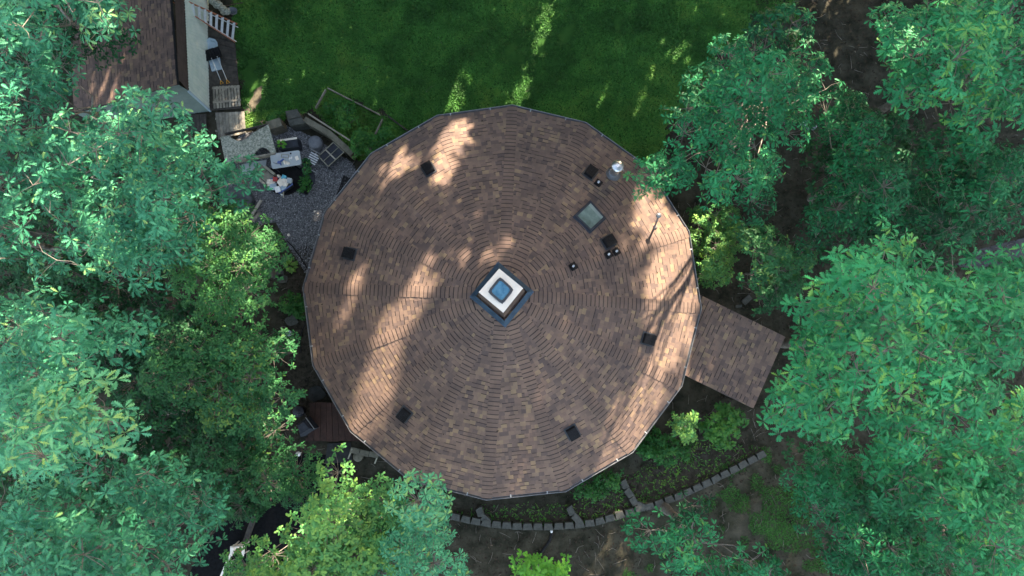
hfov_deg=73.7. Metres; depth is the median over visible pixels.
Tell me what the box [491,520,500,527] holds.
edging block
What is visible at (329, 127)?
edging board
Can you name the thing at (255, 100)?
bare path
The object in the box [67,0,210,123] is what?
shed
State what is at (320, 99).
edging board
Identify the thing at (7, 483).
tree
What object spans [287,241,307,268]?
edging
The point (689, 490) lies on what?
edging block
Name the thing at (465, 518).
edging block
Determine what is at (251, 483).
maple tree
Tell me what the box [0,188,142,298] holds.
oak tree
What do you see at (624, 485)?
edging block
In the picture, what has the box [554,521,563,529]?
edging block
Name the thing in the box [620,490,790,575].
oak tree
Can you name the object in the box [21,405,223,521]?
tree
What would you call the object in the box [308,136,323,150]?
pouf
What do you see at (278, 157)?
folding table
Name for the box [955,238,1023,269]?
road
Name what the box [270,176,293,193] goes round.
rubbish tub
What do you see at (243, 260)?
maple tree
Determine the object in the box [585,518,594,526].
edging block
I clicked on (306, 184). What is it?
potted plant
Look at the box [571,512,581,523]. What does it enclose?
edging block
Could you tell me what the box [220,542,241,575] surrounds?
white railing
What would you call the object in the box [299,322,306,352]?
garden hose
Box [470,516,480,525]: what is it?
edging block
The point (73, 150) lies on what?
oak tree
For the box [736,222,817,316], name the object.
tree
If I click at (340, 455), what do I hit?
paver
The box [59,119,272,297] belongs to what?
oak tree
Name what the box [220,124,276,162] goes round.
notched slab
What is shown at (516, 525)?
edging block
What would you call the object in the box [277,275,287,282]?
stepping stone
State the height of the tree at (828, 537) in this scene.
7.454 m
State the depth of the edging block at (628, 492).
25.85 m
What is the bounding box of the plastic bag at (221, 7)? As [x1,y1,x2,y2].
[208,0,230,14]
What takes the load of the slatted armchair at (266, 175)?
on the gravel
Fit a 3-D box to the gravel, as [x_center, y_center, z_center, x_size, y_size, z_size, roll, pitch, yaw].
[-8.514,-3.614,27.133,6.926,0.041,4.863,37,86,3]
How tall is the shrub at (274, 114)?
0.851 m
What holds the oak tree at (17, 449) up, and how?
on the ground at (692, 390)
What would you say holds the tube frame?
on the gravel
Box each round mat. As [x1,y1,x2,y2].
[268,166,302,194]
[300,168,314,186]
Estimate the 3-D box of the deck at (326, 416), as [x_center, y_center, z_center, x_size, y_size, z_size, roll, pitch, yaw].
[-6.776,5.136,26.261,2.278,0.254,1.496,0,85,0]
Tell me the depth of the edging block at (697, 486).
25.87 m
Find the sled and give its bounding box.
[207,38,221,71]
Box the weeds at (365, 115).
[312,86,408,160]
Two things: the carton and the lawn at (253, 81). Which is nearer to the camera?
the carton
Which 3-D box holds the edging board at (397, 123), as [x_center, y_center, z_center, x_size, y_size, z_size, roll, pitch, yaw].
[-4.525,-6.543,27.298,1.114,0.180,0.038,37,86,3]
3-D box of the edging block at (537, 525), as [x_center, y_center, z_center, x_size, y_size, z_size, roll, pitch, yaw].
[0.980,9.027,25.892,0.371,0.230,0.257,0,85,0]
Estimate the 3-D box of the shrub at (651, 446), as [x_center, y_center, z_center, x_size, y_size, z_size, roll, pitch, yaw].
[5.635,6.054,25.600,2.083,1.447,1.393,25,86,2]
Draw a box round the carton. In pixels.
[274,186,280,192]
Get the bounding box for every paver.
[324,466,333,489]
[325,442,352,462]
[353,451,362,461]
[741,295,752,304]
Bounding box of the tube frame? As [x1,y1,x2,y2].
[318,142,347,169]
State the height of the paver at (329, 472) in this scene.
0.050 m
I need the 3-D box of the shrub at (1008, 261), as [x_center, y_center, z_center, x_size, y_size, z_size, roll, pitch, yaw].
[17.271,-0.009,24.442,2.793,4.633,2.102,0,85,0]
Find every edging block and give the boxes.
[450,512,460,521]
[460,514,470,523]
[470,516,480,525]
[476,505,483,516]
[480,513,490,520]
[481,519,490,527]
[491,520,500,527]
[502,521,511,528]
[512,521,521,529]
[522,522,532,529]
[533,522,542,529]
[543,522,552,529]
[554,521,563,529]
[564,521,573,528]
[566,504,574,515]
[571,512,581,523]
[574,520,584,528]
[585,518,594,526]
[595,515,604,524]
[604,513,615,522]
[615,510,624,519]
[621,478,629,488]
[623,487,633,497]
[624,507,634,516]
[628,496,637,505]
[637,500,645,510]
[645,501,654,510]
[654,498,663,507]
[664,494,674,503]
[673,491,684,500]
[682,486,693,496]
[691,482,703,492]
[700,478,712,487]
[710,473,721,483]
[719,468,730,478]
[728,464,739,473]
[737,459,748,469]
[746,454,757,464]
[755,450,766,459]
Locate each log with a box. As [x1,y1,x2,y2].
[250,200,261,219]
[252,212,260,221]
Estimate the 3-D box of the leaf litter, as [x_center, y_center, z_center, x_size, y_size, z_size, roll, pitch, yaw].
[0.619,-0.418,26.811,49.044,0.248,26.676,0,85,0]
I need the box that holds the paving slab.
[242,160,266,178]
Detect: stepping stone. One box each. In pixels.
[272,267,283,279]
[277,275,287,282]
[284,315,297,325]
[308,386,325,401]
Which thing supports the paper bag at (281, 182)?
on the rubbish tub
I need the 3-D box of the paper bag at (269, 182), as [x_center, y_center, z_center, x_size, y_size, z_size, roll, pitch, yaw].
[-9.449,-4.142,26.738,0.377,0.128,0.318,0,85,0]
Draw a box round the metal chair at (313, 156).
[305,148,319,172]
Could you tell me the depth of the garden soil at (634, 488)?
26.09 m
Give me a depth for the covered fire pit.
26.71 m
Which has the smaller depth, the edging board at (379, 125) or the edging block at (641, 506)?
the edging block at (641, 506)
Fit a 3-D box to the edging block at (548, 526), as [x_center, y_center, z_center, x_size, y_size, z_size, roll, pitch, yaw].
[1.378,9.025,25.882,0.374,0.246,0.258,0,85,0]
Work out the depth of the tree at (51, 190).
21.48 m
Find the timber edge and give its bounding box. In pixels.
[243,516,255,543]
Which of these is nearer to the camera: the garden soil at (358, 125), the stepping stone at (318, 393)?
the stepping stone at (318, 393)
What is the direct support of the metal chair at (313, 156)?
on the gravel
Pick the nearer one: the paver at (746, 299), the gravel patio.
the paver at (746, 299)
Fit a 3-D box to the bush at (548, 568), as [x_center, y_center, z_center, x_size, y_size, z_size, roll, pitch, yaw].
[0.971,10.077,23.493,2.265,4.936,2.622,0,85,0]
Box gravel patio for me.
[221,127,354,247]
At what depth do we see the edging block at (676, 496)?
25.84 m
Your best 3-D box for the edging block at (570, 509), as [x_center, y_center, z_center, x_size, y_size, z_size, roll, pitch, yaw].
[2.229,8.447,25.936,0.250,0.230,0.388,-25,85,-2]
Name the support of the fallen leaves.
on the round house
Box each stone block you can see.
[285,109,303,119]
[287,117,310,131]
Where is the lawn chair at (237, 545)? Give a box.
[230,541,249,555]
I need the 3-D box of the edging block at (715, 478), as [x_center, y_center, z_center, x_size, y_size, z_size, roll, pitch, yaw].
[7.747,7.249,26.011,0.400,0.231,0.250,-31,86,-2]
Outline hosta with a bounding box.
[283,258,297,273]
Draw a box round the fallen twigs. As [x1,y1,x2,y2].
[0,0,1022,575]
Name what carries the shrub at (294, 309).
on the garden soil at (296, 383)
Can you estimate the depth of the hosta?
26.74 m
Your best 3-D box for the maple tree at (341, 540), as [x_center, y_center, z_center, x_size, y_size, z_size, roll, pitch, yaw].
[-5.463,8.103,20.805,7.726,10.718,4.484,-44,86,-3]
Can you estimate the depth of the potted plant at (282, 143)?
26.60 m
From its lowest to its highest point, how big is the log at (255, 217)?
0.145 m
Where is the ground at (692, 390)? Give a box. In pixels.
[0,0,1023,575]
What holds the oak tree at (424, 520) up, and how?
on the ground at (692, 390)
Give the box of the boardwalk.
[215,111,245,138]
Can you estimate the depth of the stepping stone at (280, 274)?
26.85 m
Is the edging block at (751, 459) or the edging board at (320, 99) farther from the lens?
the edging board at (320, 99)
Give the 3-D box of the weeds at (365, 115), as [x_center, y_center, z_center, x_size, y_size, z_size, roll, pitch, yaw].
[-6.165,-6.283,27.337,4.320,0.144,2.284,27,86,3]
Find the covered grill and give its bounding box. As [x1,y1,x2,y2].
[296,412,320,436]
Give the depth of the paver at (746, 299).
26.66 m
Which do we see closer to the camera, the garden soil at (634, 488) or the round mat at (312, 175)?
the garden soil at (634, 488)
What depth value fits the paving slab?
27.23 m
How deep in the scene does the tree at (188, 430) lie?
20.04 m
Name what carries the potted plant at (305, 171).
on the round mat at (312, 175)
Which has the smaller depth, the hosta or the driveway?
the driveway
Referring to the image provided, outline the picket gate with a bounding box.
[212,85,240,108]
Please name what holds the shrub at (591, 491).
on the ground at (692, 390)
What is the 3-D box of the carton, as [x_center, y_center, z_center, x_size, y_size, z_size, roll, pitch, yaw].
[-9.157,-3.845,26.711,0.208,0.185,0.226,-15,85,-1]
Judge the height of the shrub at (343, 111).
1.290 m
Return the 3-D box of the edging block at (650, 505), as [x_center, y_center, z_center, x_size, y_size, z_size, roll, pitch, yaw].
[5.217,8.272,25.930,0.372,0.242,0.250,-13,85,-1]
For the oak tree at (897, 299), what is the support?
on the ground at (692, 390)
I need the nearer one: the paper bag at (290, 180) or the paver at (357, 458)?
the paver at (357, 458)
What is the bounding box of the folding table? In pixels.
[270,150,303,171]
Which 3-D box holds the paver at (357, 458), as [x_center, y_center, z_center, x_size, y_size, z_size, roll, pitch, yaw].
[-5.872,6.437,26.097,0.380,0.345,0.380,0,85,0]
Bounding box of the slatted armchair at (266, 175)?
[253,162,276,186]
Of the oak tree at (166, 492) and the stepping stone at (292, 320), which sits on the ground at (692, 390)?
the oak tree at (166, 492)
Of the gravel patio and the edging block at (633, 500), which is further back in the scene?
the gravel patio
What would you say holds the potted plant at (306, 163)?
on the gravel patio
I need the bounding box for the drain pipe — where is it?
[538,533,552,558]
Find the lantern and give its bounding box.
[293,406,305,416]
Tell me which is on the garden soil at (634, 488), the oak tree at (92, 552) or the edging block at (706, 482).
the edging block at (706, 482)
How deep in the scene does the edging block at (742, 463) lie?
25.94 m
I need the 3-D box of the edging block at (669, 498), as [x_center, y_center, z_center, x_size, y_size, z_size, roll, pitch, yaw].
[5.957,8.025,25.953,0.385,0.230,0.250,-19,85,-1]
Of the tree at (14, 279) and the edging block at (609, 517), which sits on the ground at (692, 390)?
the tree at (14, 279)
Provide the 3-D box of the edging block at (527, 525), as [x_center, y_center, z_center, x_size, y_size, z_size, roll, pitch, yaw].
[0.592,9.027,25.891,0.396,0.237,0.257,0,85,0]
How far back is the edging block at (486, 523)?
25.79 m
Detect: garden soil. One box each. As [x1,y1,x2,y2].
[284,243,327,443]
[313,97,409,160]
[460,442,768,526]
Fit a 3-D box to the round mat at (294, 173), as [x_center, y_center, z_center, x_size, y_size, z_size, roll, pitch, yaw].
[-9.047,-4.343,27.190,1.510,0.070,1.302,0,85,0]
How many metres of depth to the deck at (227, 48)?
27.52 m
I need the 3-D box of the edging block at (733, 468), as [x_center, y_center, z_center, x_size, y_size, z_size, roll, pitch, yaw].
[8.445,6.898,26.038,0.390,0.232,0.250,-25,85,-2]
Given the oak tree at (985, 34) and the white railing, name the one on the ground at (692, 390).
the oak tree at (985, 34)
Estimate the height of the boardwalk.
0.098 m
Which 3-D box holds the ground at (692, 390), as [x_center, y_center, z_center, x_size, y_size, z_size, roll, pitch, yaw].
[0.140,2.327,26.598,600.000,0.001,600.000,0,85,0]
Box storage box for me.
[278,137,302,151]
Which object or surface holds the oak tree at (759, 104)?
on the ground at (692, 390)
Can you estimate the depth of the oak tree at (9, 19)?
13.87 m
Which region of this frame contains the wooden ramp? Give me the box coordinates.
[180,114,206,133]
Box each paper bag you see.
[266,179,274,185]
[269,183,276,189]
[277,178,288,186]
[287,178,292,183]
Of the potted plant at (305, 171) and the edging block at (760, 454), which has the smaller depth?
the edging block at (760, 454)
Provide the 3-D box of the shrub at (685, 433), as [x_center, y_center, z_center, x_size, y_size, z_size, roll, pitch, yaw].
[6.108,4.966,24.703,1.333,3.358,1.408,0,85,0]
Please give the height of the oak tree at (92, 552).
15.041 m
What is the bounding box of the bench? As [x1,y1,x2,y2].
[347,447,377,463]
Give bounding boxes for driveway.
[188,453,349,575]
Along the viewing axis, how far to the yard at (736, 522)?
25.98 m
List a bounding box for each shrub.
[252,109,286,126]
[277,290,305,320]
[322,98,360,130]
[349,123,395,159]
[570,468,623,503]
[636,425,690,467]
[665,410,700,445]
[686,203,750,289]
[697,401,748,450]
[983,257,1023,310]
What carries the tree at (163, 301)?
on the ground at (692, 390)
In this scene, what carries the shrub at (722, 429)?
on the ground at (692, 390)
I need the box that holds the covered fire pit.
[222,186,254,216]
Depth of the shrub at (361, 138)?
26.08 m
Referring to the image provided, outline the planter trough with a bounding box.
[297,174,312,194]
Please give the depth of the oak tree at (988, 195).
16.90 m
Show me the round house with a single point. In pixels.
(555, 406)
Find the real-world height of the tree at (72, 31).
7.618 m
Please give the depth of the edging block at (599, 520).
25.77 m
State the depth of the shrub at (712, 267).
24.24 m
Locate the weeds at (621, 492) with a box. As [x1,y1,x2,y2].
[457,442,755,525]
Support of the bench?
on the ground at (692, 390)
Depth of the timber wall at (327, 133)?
26.69 m
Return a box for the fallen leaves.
[313,120,682,469]
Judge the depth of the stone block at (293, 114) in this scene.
26.64 m
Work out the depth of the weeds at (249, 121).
27.40 m
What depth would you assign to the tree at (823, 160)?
21.31 m
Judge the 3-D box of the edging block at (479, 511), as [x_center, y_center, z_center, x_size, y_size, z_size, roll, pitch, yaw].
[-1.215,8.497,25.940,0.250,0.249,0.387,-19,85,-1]
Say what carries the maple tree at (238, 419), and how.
on the ground at (692, 390)
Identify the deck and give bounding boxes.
[207,21,240,110]
[305,402,361,441]
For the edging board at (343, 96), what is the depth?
27.33 m
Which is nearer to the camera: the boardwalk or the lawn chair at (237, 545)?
the lawn chair at (237, 545)
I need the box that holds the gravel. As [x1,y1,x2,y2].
[220,125,355,272]
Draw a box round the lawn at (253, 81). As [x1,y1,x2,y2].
[232,0,754,165]
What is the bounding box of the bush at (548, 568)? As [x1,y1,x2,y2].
[509,549,571,575]
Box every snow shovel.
[205,48,222,83]
[209,46,229,83]
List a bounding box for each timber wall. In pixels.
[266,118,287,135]
[304,117,357,159]
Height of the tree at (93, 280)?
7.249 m
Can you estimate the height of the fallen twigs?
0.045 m
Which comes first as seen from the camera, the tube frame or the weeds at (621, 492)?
the weeds at (621, 492)
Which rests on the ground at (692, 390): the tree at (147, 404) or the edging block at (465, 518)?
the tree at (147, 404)
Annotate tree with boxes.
[0,0,139,71]
[0,0,141,95]
[0,36,192,227]
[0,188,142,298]
[0,242,159,403]
[0,285,167,405]
[0,361,188,498]
[0,457,126,575]
[0,472,197,575]
[5,208,164,318]
[12,108,155,232]
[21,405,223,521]
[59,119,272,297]
[82,312,199,457]
[87,449,231,566]
[131,281,224,367]
[135,310,307,465]
[155,427,322,530]
[164,195,294,336]
[175,405,241,464]
[219,443,419,575]
[363,468,472,575]
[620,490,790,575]
[623,2,847,225]
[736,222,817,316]
[756,215,1023,465]
[779,423,945,575]
[781,432,972,575]
[792,88,938,257]
[799,107,1017,272]
[850,400,1023,575]
[862,0,1023,151]
[863,245,1023,408]
[897,127,1023,252]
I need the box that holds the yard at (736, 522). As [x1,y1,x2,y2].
[600,440,829,575]
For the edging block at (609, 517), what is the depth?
25.79 m
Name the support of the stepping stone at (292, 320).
on the garden soil at (296, 383)
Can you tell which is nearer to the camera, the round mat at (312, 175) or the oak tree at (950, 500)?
the oak tree at (950, 500)
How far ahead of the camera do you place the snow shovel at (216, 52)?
27.34 m
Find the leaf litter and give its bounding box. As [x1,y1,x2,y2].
[0,0,1023,575]
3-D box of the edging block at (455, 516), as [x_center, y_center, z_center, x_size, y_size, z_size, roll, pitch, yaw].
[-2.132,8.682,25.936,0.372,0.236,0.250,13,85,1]
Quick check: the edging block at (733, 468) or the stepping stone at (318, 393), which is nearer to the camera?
the edging block at (733, 468)
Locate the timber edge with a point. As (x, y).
(249, 531)
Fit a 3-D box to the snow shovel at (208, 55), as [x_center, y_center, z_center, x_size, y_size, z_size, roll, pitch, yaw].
[-11.906,-8.870,27.372,0.440,0.290,1.403,-21,85,-2]
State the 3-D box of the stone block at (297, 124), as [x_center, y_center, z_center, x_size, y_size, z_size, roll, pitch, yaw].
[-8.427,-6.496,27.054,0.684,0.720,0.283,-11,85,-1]
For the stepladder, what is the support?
on the deck at (227, 48)
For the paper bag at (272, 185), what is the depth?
26.70 m
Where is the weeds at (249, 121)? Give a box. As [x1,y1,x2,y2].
[241,106,285,127]
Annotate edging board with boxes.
[308,113,355,143]
[315,89,326,108]
[327,88,380,115]
[375,119,382,134]
[387,115,407,131]
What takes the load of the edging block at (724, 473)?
on the garden soil at (634, 488)
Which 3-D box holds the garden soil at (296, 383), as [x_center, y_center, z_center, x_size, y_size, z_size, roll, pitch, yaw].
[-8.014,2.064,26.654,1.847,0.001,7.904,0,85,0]
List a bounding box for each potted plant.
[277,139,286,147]
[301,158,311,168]
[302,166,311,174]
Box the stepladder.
[173,0,237,41]
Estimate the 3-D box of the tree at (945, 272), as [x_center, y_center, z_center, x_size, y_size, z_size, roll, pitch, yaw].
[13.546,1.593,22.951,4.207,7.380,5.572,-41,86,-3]
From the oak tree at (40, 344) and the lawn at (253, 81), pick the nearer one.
the oak tree at (40, 344)
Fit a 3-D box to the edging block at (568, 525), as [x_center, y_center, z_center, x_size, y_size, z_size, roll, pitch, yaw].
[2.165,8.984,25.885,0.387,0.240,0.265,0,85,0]
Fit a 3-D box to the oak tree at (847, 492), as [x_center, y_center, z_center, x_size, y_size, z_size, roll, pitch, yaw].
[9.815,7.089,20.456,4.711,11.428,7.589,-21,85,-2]
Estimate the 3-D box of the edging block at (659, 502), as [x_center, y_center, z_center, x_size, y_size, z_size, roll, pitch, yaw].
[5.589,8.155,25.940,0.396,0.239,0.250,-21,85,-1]
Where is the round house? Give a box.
[302,104,784,500]
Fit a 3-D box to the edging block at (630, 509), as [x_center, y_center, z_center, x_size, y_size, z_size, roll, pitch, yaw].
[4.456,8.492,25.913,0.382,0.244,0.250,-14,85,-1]
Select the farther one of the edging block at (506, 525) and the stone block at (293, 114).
the stone block at (293, 114)
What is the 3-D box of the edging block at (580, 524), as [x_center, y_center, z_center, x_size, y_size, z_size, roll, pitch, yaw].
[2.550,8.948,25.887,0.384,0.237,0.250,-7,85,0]
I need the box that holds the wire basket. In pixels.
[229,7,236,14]
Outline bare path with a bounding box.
[244,86,261,113]
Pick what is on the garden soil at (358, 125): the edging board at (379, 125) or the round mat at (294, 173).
the edging board at (379, 125)
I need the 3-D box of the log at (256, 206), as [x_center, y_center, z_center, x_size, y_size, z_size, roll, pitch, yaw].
[-10.137,-3.100,26.958,0.150,0.277,0.887,35,86,3]
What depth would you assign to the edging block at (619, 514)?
25.79 m

